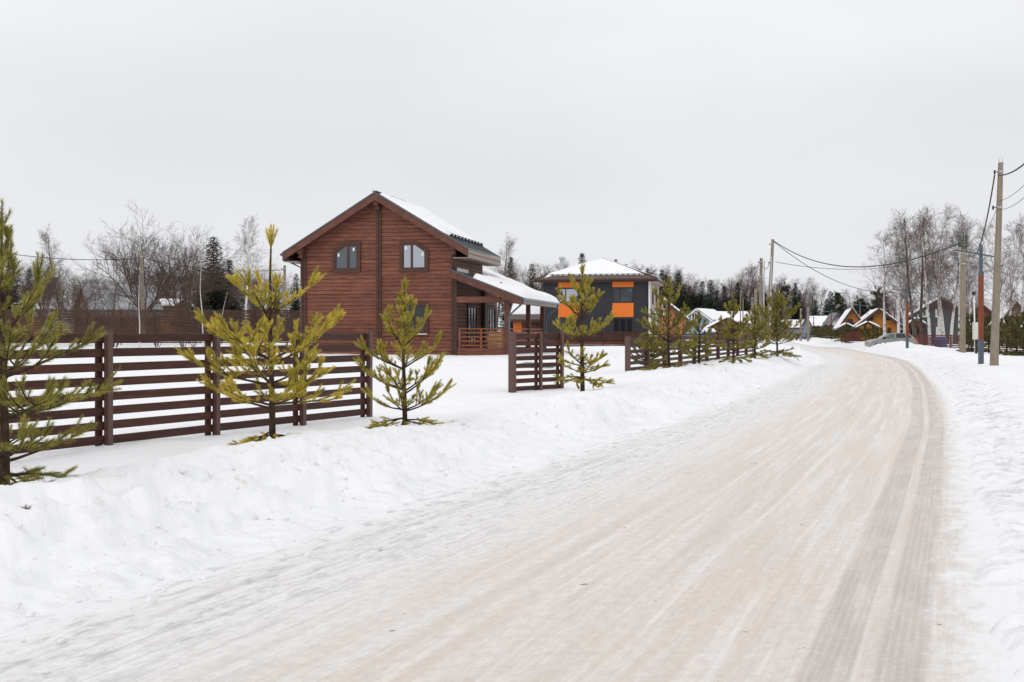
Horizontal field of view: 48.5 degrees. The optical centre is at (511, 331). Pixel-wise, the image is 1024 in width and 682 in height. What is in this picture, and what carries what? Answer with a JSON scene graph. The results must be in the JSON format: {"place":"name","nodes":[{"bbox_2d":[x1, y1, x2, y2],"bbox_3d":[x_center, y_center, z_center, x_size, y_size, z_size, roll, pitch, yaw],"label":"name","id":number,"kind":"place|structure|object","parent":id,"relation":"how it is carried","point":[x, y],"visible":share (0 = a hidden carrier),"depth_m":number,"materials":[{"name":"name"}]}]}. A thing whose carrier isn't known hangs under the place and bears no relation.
{"place":"outdoors","nodes":[
{"label":"outdoors","id":0,"kind":"place"},
{"bbox_2d":[0,338,1023,681],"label":"road","id":1,"kind":"structure","parent":0,"point":[796,528],"depth_m":7.35,"materials":[{"name":"beige snow"}]},
{"bbox_2d":[0,332,1023,681],"bbox_3d":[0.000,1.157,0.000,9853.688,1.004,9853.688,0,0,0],"label":"snow ground","id":2,"kind":"structure","parent":0,"point":[114,482],"depth_m":12.34,"materials":[{"name":"white snow"}]},
{"bbox_2d":[3,256,26,332],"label":"spruce tree","id":3,"kind":"object","parent":2,"relation":"on","point":[11,298],"visible":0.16,"depth_m":104.86,"materials":[{"name":"green plant"}]},
{"bbox_2d":[3,252,69,332],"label":"bare tree","id":4,"kind":"object","parent":2,"relation":"on","point":[30,273],"visible":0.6,"depth_m":89.39,"materials":[{"name":"grey plant"}]},
{"bbox_2d":[13,278,86,346],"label":"shrub","id":5,"kind":"object","parent":2,"relation":"on","point":[48,305],"visible":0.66,"depth_m":67.81,"materials":[{"name":"brown plant"}]},
{"bbox_2d":[25,224,79,321],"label":"birch tree","id":6,"kind":"object","parent":2,"relation":"on","point":[46,242],"visible":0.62,"depth_m":97.82,"materials":[{"name":"grey plant"}]},
{"bbox_2d":[0,197,124,484],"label":"young pine","id":7,"kind":"object","parent":2,"relation":"on","point":[44,400],"visible":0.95,"depth_m":9.48,"materials":[{"name":"green plant"}]},
{"bbox_2d":[47,278,92,346],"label":"shrub","id":8,"kind":"object","parent":2,"relation":"on","point":[74,329],"visible":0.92,"depth_m":67.45,"materials":[{"name":"brown plant"}]},
{"bbox_2d":[47,264,124,332],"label":"bare tree","id":9,"kind":"object","parent":2,"relation":"on","point":[76,294],"visible":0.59,"depth_m":93.95,"materials":[{"name":"grey plant"}]},
{"bbox_2d":[72,283,163,332],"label":"barn","id":10,"kind":"structure","parent":2,"relation":"on","point":[119,301],"depth_m":108.45,"materials":[{"name":"brown wood"}]},
{"bbox_2d":[74,269,161,346],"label":"shrub","id":11,"kind":"object","parent":2,"relation":"on","point":[108,318],"visible":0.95,"depth_m":67.16,"materials":[{"name":"brown plant"}]},
{"bbox_2d":[126,273,150,347],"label":"thin birch","id":12,"kind":"object","parent":2,"relation":"on","point":[139,279],"visible":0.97,"depth_m":66.13,"materials":[{"name":"grey plant"}]},
{"bbox_2d":[138,253,144,332],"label":"utility pole","id":13,"kind":"object","parent":2,"relation":"on","point":[141,256],"visible":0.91,"depth_m":95.90,"materials":[{"name":"concrete"}]},
{"bbox_2d":[68,199,218,332],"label":"bare tree","id":14,"kind":"object","parent":2,"relation":"on","point":[132,263],"visible":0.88,"depth_m":99.23,"materials":[{"name":"grey plant"}]},
{"bbox_2d":[4,309,299,344],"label":"tall board fence","id":15,"kind":"object","parent":2,"relation":"on","point":[211,313],"visible":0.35,"depth_m":72.47,"materials":[{"name":"brown wood"}]},
{"bbox_2d":[126,288,187,346],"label":"shrub","id":16,"kind":"object","parent":2,"relation":"on","point":[149,327],"visible":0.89,"depth_m":67.35,"materials":[{"name":"brown plant"}]},
{"bbox_2d":[153,272,196,346],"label":"shrub","id":17,"kind":"object","parent":2,"relation":"on","point":[179,330],"visible":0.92,"depth_m":67.46,"materials":[{"name":"brown plant"}]},
{"bbox_2d":[160,299,192,332],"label":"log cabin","id":18,"kind":"object","parent":2,"relation":"on","point":[167,302],"visible":0.21,"depth_m":118.51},
{"bbox_2d":[166,301,207,346],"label":"shrub","id":19,"kind":"object","parent":2,"relation":"on","point":[191,327],"visible":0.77,"depth_m":67.25,"materials":[{"name":"brown plant"}]},
{"bbox_2d":[124,224,250,332],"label":"bare tree","id":20,"kind":"object","parent":2,"relation":"on","point":[185,285],"visible":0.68,"depth_m":103.41,"materials":[{"name":"grey plant"}]},
{"bbox_2d":[5,330,372,453],"bbox_3d":[-5.245,0.842,13.155,0.138,1.738,12.575,0,0,27],"label":"slat fence","id":21,"kind":"object","parent":2,"relation":"on","point":[108,367],"visible":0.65,"depth_m":14.77,"materials":[{"name":"brown wood"}]},
{"bbox_2d":[189,258,210,346],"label":"thin birch","id":22,"kind":"object","parent":2,"relation":"on","point":[200,298],"visible":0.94,"depth_m":65.94,"materials":[{"name":"grey plant"}]},
{"bbox_2d":[159,257,254,332],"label":"bare tree","id":23,"kind":"object","parent":2,"relation":"on","point":[203,286],"visible":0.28,"depth_m":111.68,"materials":[{"name":"grey plant"}]},
{"bbox_2d":[179,235,248,332],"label":"spruce tree","id":24,"kind":"object","parent":2,"relation":"on","point":[212,302],"visible":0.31,"depth_m":111.67,"materials":[{"name":"green plant"}]},
{"bbox_2d":[217,260,253,332],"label":"spruce tree","id":25,"kind":"object","parent":2,"relation":"on","point":[229,282],"visible":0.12,"depth_m":117.77,"materials":[{"name":"green plant"}]},
{"bbox_2d":[226,216,281,332],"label":"birch tree","id":26,"kind":"object","parent":2,"relation":"on","point":[248,266],"visible":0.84,"depth_m":95.75,"materials":[{"name":"grey plant"}]},
{"bbox_2d":[175,224,354,444],"bbox_3d":[-2.846,0.133,12.962,1.992,2.792,1.982,0,0,0],"label":"young pine","id":27,"kind":"object","parent":2,"relation":"on","point":[294,387],"visible":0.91,"depth_m":12.94,"materials":[{"name":"green plant"}]},
{"bbox_2d":[235,262,299,332],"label":"bare tree","id":28,"kind":"object","parent":2,"relation":"on","point":[278,291],"visible":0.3,"depth_m":130.91,"materials":[{"name":"grey plant"}]},
{"bbox_2d":[286,275,299,332],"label":"spruce tree","id":29,"kind":"object","parent":2,"relation":"on","point":[295,305],"visible":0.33,"depth_m":139.72,"materials":[{"name":"green plant"}]},
{"bbox_2d":[353,277,456,428],"bbox_3d":[-1.529,0.366,16.409,1.547,2.346,1.307,0,0,23],"label":"young pine","id":30,"kind":"object","parent":2,"relation":"on","point":[402,308],"visible":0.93,"depth_m":16.38,"materials":[{"name":"green plant"}]},
{"bbox_2d":[280,190,559,355],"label":"timber house","id":31,"kind":"structure","parent":2,"relation":"on","point":[369,253],"depth_m":56.94,"materials":[{"name":"brown wood"}]},
{"bbox_2d":[332,242,360,272],"bbox_3d":[-8.340,-3.760,57.297,1.500,1.540,0.090,0,0,12],"label":"window","id":32,"kind":"structure","parent":31,"relation":"in","point":[346,258],"depth_m":57.29,"materials":[{"name":"brown glass"}]},
{"bbox_2d":[399,241,428,271],"bbox_3d":[-4.872,-3.760,56.561,1.500,1.540,0.090,0,0,12],"label":"window","id":33,"kind":"structure","parent":31,"relation":"in","point":[413,256],"depth_m":56.56,"materials":[{"name":"brown glass"}]},
{"bbox_2d":[399,302,428,332],"bbox_3d":[-4.872,-0.705,56.561,1.500,1.570,0.090,0,0,12],"label":"window","id":34,"kind":"structure","parent":31,"relation":"in","point":[419,311],"depth_m":56.52,"materials":[{"name":"grey glass"}]},
{"bbox_2d":[467,304,477,344],"bbox_3d":[-2.077,-0.315,59.593,0.070,2.210,2.000,0,0,12],"label":"window","id":35,"kind":"structure","parent":31,"relation":"in","point":[472,310],"depth_m":59.67,"materials":[{"name":"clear glass"}]},
{"bbox_2d":[488,306,495,335],"bbox_3d":[-1.183,-0.315,63.799,0.070,2.210,2.200,0,0,12],"label":"window","id":36,"kind":"structure","parent":31,"relation":"in","point":[491,310],"depth_m":63.99,"materials":[{"name":"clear glass"}]},
{"bbox_2d":[486,331,501,347],"bbox_3d":[-0.778,0.412,56.862,1.062,0.865,0.380,0,0,12],"label":"lumber stack","id":37,"kind":"object","parent":31,"relation":"on","point":[495,343],"visible":0.38,"depth_m":56.69,"materials":[{"name":"wood"}]},
{"bbox_2d":[498,257,515,330],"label":"spruce tree","id":38,"kind":"object","parent":2,"relation":"on","point":[502,319],"visible":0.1,"depth_m":154.78,"materials":[{"name":"green plant"}]},
{"bbox_2d":[494,232,528,330],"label":"bare tree","id":39,"kind":"object","parent":2,"relation":"on","point":[505,265],"visible":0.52,"depth_m":149.66,"materials":[{"name":"grey plant"}]},
{"bbox_2d":[484,260,557,304],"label":"bare tree","id":40,"kind":"object","parent":2,"relation":"on","point":[519,276],"visible":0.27,"depth_m":148.71,"materials":[{"name":"grey plant"}]},
{"bbox_2d":[510,303,539,339],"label":"bathhouse","id":41,"kind":"structure","parent":2,"relation":"on","point":[518,317],"depth_m":112.10,"materials":[{"name":"brown wood"}]},
{"bbox_2d":[511,264,540,325],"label":"spruce tree","id":42,"kind":"object","parent":2,"relation":"on","point":[533,269],"visible":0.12,"depth_m":149.87,"materials":[{"name":"green plant"}]},
{"bbox_2d":[508,331,563,392],"bbox_3d":[0.603,0.855,27.395,0.162,1.734,1.961,0,0,42],"label":"slat fence","id":43,"kind":"object","parent":2,"relation":"on","point":[513,358],"visible":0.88,"depth_m":27.39,"materials":[{"name":"brown wood"}]},
{"bbox_2d":[553,263,615,390],"bbox_3d":[1.525,-0.078,24.955,1.479,2.920,1.342,0,0,35],"label":"young pine","id":44,"kind":"object","parent":2,"relation":"on","point":[581,379],"visible":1,"depth_m":24.90,"materials":[{"name":"green plant"}]},
{"bbox_2d":[547,331,644,346],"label":"board fence","id":45,"kind":"object","parent":2,"relation":"on","point":[603,338],"visible":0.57,"depth_m":89.49,"materials":[{"name":"brown wood"}]},
{"bbox_2d":[533,257,666,342],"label":"modern house","id":46,"kind":"structure","parent":2,"relation":"on","point":[627,295],"depth_m":103.86,"materials":[{"name":"grey"}]},
{"bbox_2d":[558,288,578,302],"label":"window","id":47,"kind":"structure","parent":46,"relation":"in","point":[566,291],"depth_m":104.47,"materials":[{"name":"grey glass"}]},
{"bbox_2d":[612,287,633,302],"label":"window","id":48,"kind":"structure","parent":46,"relation":"in","point":[619,294],"depth_m":103.43,"materials":[{"name":"grey glass"}]},
{"bbox_2d":[612,317,633,333],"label":"window","id":49,"kind":"structure","parent":46,"relation":"in","point":[619,324],"depth_m":103.43,"materials":[{"name":"grey glass"}]},
{"bbox_2d":[631,332,666,364],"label":"young pine","id":50,"kind":"object","parent":2,"relation":"on","point":[644,334],"visible":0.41,"depth_m":36.41,"materials":[{"name":"green plant"}]},
{"bbox_2d":[635,275,698,369],"bbox_3d":[4.601,-0.116,33.718,1.925,3.152,2.102,0,0,0],"label":"young pine","id":51,"kind":"object","parent":2,"relation":"on","point":[688,325],"visible":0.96,"depth_m":33.48,"materials":[{"name":"green plant"}]},
{"bbox_2d":[659,296,689,340],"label":"salmon house","id":52,"kind":"structure","parent":2,"relation":"on","point":[675,309],"depth_m":137.74,"materials":[{"name":"brick"}]},
{"bbox_2d":[671,273,689,308],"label":"spruce","id":53,"kind":"object","parent":2,"relation":"on","point":[678,278],"visible":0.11,"depth_m":272.80,"materials":[{"name":"green plant"}]},
{"bbox_2d":[674,284,692,312],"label":"spruce","id":54,"kind":"object","parent":2,"relation":"on","point":[683,299],"visible":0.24,"depth_m":266.63,"materials":[{"name":"green plant"}]},
{"bbox_2d":[625,335,753,370],"bbox_3d":[7.767,0.873,45.239,0.164,1.489,25.191,0,0,20],"label":"slat fence","id":55,"kind":"object","parent":2,"relation":"on","point":[645,356],"visible":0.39,"depth_m":39.49,"materials":[{"name":"brown wood"}]},
{"bbox_2d":[678,310,715,365],"bbox_3d":[6.200,0.300,37.541,1.271,2.108,1.254,0,0,-35],"label":"young pine","id":56,"kind":"object","parent":2,"relation":"on","point":[698,346],"visible":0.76,"depth_m":37.58,"materials":[{"name":"green plant"}]},
{"bbox_2d":[691,281,708,310],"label":"spruce","id":57,"kind":"object","parent":2,"relation":"on","point":[700,304],"visible":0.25,"depth_m":273.28,"materials":[{"name":"green plant"}]},
{"bbox_2d":[649,333,757,346],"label":"board fence","id":58,"kind":"object","parent":2,"relation":"on","point":[701,339],"visible":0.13,"depth_m":87.99,"materials":[{"name":"wood"}]},
{"bbox_2d":[685,308,725,335],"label":"blue house","id":59,"kind":"structure","parent":2,"relation":"on","point":[711,315],"depth_m":190.11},
{"bbox_2d":[702,280,720,310],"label":"spruce","id":60,"kind":"object","parent":2,"relation":"on","point":[710,303],"visible":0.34,"depth_m":261.76,"materials":[{"name":"green plant"}]},
{"bbox_2d":[700,317,750,335],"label":"house","id":61,"kind":"structure","parent":2,"relation":"on","point":[718,324],"depth_m":125.05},
{"bbox_2d":[713,292,754,362],"bbox_3d":[8.187,-0.076,41.988,1.625,2.847,1.565,0,0,0],"label":"young pine","id":62,"kind":"object","parent":2,"relation":"on","point":[732,347],"visible":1,"depth_m":41.95,"materials":[{"name":"green plant"}]},
{"bbox_2d":[718,311,753,333],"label":"snowy roof house","id":63,"kind":"structure","parent":2,"relation":"on","point":[726,314],"depth_m":207.19,"materials":[{"name":"snow"}]},
{"bbox_2d":[718,260,768,304],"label":"birch","id":64,"kind":"object","parent":2,"relation":"on","point":[750,272],"visible":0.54,"depth_m":290.46,"materials":[{"name":"grey plant"}]},
{"bbox_2d":[736,304,772,358],"bbox_3d":[10.270,0.007,48.442,1.784,2.492,1.540,0,0,0],"label":"young pine","id":65,"kind":"object","parent":2,"relation":"on","point":[754,332],"visible":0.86,"depth_m":48.36,"materials":[{"name":"green plant"}]},
{"bbox_2d":[758,258,762,342],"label":"utility pole","id":66,"kind":"object","parent":2,"relation":"on","point":[760,282],"visible":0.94,"depth_m":117.88,"materials":[{"name":"concrete"}]},
{"bbox_2d":[766,239,773,341],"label":"utility pole","id":67,"kind":"object","parent":2,"relation":"on","point":[772,247],"visible":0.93,"depth_m":107.90,"materials":[{"name":"concrete"}]},
{"bbox_2d":[774,241,957,266],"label":"overhead cable","id":68,"kind":"object","parent":67,"relation":"attached to","point":[875,265],"visible":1,"depth_m":80.45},
{"bbox_2d":[749,288,802,359],"bbox_3d":[11.934,-0.286,51.413,2.409,3.428,2.462,0,0,0],"label":"young pine","id":69,"kind":"object","parent":2,"relation":"on","point":[775,300],"visible":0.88,"depth_m":51.22,"materials":[{"name":"green plant"}]},
{"bbox_2d":[775,281,791,338],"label":"tall pine","id":70,"kind":"object","parent":2,"relation":"on","point":[786,289],"visible":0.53,"depth_m":254.93,"materials":[{"name":"green plant"}]},
{"bbox_2d":[778,319,803,337],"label":"white roof shed","id":71,"kind":"structure","parent":2,"relation":"on","point":[796,329],"depth_m":260.00,"materials":[{"name":"white"}]},
{"bbox_2d":[785,283,804,319],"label":"spruce","id":72,"kind":"object","parent":2,"relation":"on","point":[794,301],"visible":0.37,"depth_m":278.69,"materials":[{"name":"green plant"}]},
{"bbox_2d":[802,316,827,327],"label":"grey house","id":73,"kind":"structure","parent":2,"relation":"on","point":[819,320],"depth_m":242.74,"materials":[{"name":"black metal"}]},
{"bbox_2d":[819,313,839,336],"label":"slant house","id":74,"kind":"structure","parent":2,"relation":"on","point":[835,318],"depth_m":206.16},
{"bbox_2d":[829,291,847,312],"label":"tall pine","id":75,"kind":"object","parent":2,"relation":"on","point":[837,296],"visible":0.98,"depth_m":249.39,"materials":[{"name":"green plant"}]},
{"bbox_2d":[833,307,860,339],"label":"amber house","id":76,"kind":"structure","parent":2,"relation":"on","point":[850,317],"depth_m":137.91,"materials":[{"name":"wood"}]},
{"bbox_2d":[853,295,869,316],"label":"tall pine","id":77,"kind":"object","parent":2,"relation":"on","point":[863,308],"visible":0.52,"depth_m":159.58,"materials":[{"name":"green plant"}]},
{"bbox_2d":[852,308,902,340],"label":"amber house","id":78,"kind":"structure","parent":2,"relation":"on","point":[870,318],"depth_m":135.63,"materials":[{"name":"wood"}]},
{"bbox_2d":[865,285,889,312],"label":"tall pine","id":79,"kind":"object","parent":2,"relation":"on","point":[876,300],"visible":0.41,"depth_m":154.69,"materials":[{"name":"green plant"}]},
{"bbox_2d":[852,223,903,333],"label":"birch tree","id":80,"kind":"object","parent":2,"relation":"on","point":[882,302],"visible":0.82,"depth_m":117.18,"materials":[{"name":"grey plant"}]},
{"bbox_2d":[864,333,917,346],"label":"parked car","id":81,"kind":"object","parent":2,"relation":"on","point":[889,337],"visible":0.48,"depth_m":99.74,"materials":[{"name":"silver paint"}]},
{"bbox_2d":[876,217,932,332],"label":"birch tree","id":82,"kind":"object","parent":2,"relation":"on","point":[898,314],"visible":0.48,"depth_m":111.69,"materials":[{"name":"grey plant"}]},
{"bbox_2d":[892,286,916,347],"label":"street lamp","id":83,"kind":"object","parent":2,"relation":"on","point":[907,322],"visible":0.94,"depth_m":83.92,"materials":[{"name":"blue metal"}]},
{"bbox_2d":[876,208,938,337],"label":"birch tree","id":84,"kind":"object","parent":2,"relation":"on","point":[911,306],"visible":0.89,"depth_m":107.39,"materials":[{"name":"grey plant"}]},
{"bbox_2d":[883,220,936,332],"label":"birch tree","id":85,"kind":"object","parent":2,"relation":"on","point":[904,320],"visible":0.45,"depth_m":115.91,"materials":[{"name":"grey plant"}]},
{"bbox_2d":[898,209,949,345],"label":"birch tree","id":86,"kind":"object","parent":2,"relation":"on","point":[925,284],"visible":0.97,"depth_m":105.04,"materials":[{"name":"grey plant"}]},
{"bbox_2d":[895,203,954,342],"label":"birch tree","id":87,"kind":"object","parent":2,"relation":"on","point":[920,312],"visible":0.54,"depth_m":109.59,"materials":[{"name":"grey plant"}]},
{"bbox_2d":[897,208,957,336],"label":"birch tree","id":88,"kind":"object","parent":2,"relation":"on","point":[942,325],"visible":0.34,"depth_m":112.82,"materials":[{"name":"grey plant"}]},
{"bbox_2d":[909,298,967,342],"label":"grey house","id":89,"kind":"structure","parent":2,"relation":"on","point":[934,320],"depth_m":127.84,"materials":[{"name":"wood"}]},
{"bbox_2d":[915,204,972,336],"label":"birch tree","id":90,"kind":"object","parent":2,"relation":"on","point":[938,296],"visible":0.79,"depth_m":107.68,"materials":[{"name":"grey plant"}]},
{"bbox_2d":[936,211,984,346],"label":"birch tree","id":91,"kind":"object","parent":2,"relation":"on","point":[950,308],"visible":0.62,"depth_m":106.88,"materials":[{"name":"grey plant"}]},
{"bbox_2d":[933,215,991,346],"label":"birch tree","id":92,"kind":"object","parent":2,"relation":"on","point":[968,270],"visible":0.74,"depth_m":105.47,"materials":[{"name":"grey plant"}]},
{"bbox_2d":[958,234,967,352],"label":"utility pole","id":93,"kind":"object","parent":2,"relation":"on","point":[962,242],"visible":1,"depth_m":66.89,"materials":[{"name":"concrete"}]},
{"bbox_2d":[943,227,990,328],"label":"birch tree","id":94,"kind":"object","parent":2,"relation":"on","point":[970,304],"visible":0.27,"depth_m":117.94,"materials":[{"name":"grey plant"}]},
{"bbox_2d":[913,334,1023,350],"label":"slat fence","id":95,"kind":"object","parent":2,"relation":"on","point":[944,341],"visible":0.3,"depth_m":102.14,"materials":[{"name":"brown wood"}]},
{"bbox_2d":[955,312,989,350],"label":"young pine","id":96,"kind":"object","parent":2,"relation":"on","point":[971,318],"visible":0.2,"depth_m":83.89,"materials":[{"name":"green plant"}]},
{"bbox_2d":[954,244,993,363],"bbox_3d":[19.584,-1.042,48.000,1.849,5.373,0.176,0,0,0],"label":"street lamp","id":97,"kind":"object","parent":2,"relation":"on","point":[980,315],"visible":0.88,"depth_m":47.92,"materials":[{"name":"blue metal"}]},
{"bbox_2d":[972,292,977,353],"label":"meter mast","id":98,"kind":"object","parent":2,"relation":"on","point":[974,330],"visible":0.74,"depth_m":65.85,"materials":[{"name":"metal"}]},
{"bbox_2d":[966,320,990,351],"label":"young pine","id":99,"kind":"object","parent":2,"relation":"on","point":[969,335],"visible":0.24,"depth_m":81.98,"materials":[{"name":"green plant"}]},
{"bbox_2d":[977,315,1002,352],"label":"young pine","id":100,"kind":"object","parent":2,"relation":"on","point":[988,320],"visible":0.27,"depth_m":77.89,"materials":[{"name":"green plant"}]},
{"bbox_2d":[966,216,1022,348],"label":"birch tree","id":101,"kind":"object","parent":2,"relation":"on","point":[991,278],"visible":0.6,"depth_m":100.82,"materials":[{"name":"grey plant"}]},
{"bbox_2d":[989,158,1003,365],"bbox_3d":[19.586,-2.635,46.000,0.523,8.788,0.243,0,0,0],"label":"utility pole","id":102,"kind":"object","parent":2,"relation":"on","point":[994,342],"visible":0.93,"depth_m":45.91,"materials":[{"name":"concrete"}]},
{"bbox_2d":[970,213,1023,320],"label":"birch tree","id":103,"kind":"object","parent":2,"relation":"on","point":[1013,260],"visible":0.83,"depth_m":99.83,"materials":[{"name":"grey plant"}]},
{"bbox_2d":[984,314,1022,353],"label":"young pine","id":104,"kind":"object","parent":2,"relation":"on","point":[1006,320],"visible":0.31,"depth_m":74.90,"materials":[{"name":"green plant"}]},
{"bbox_2d":[999,314,1023,355],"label":"young pine","id":105,"kind":"object","parent":2,"relation":"on","point":[1004,335],"visible":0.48,"depth_m":71.98,"materials":[{"name":"green plant"}]},
{"bbox_2d":[1001,311,1023,355],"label":"young pine","id":106,"kind":"object","parent":2,"relation":"on","point":[1010,334],"visible":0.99,"depth_m":69.94,"materials":[{"name":"green plant"}]},
{"bbox_2d":[1001,216,1023,347],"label":"birch tree","id":107,"kind":"object","parent":2,"relation":"on","point":[1022,297],"visible":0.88,"depth_m":99.70,"materials":[{"name":"grey plant"}]},
{"bbox_2d":[0,0,1023,329],"label":"sky","id":108,"kind":"structure","parent":0,"point":[694,135],"materials":[{"name":"white"}]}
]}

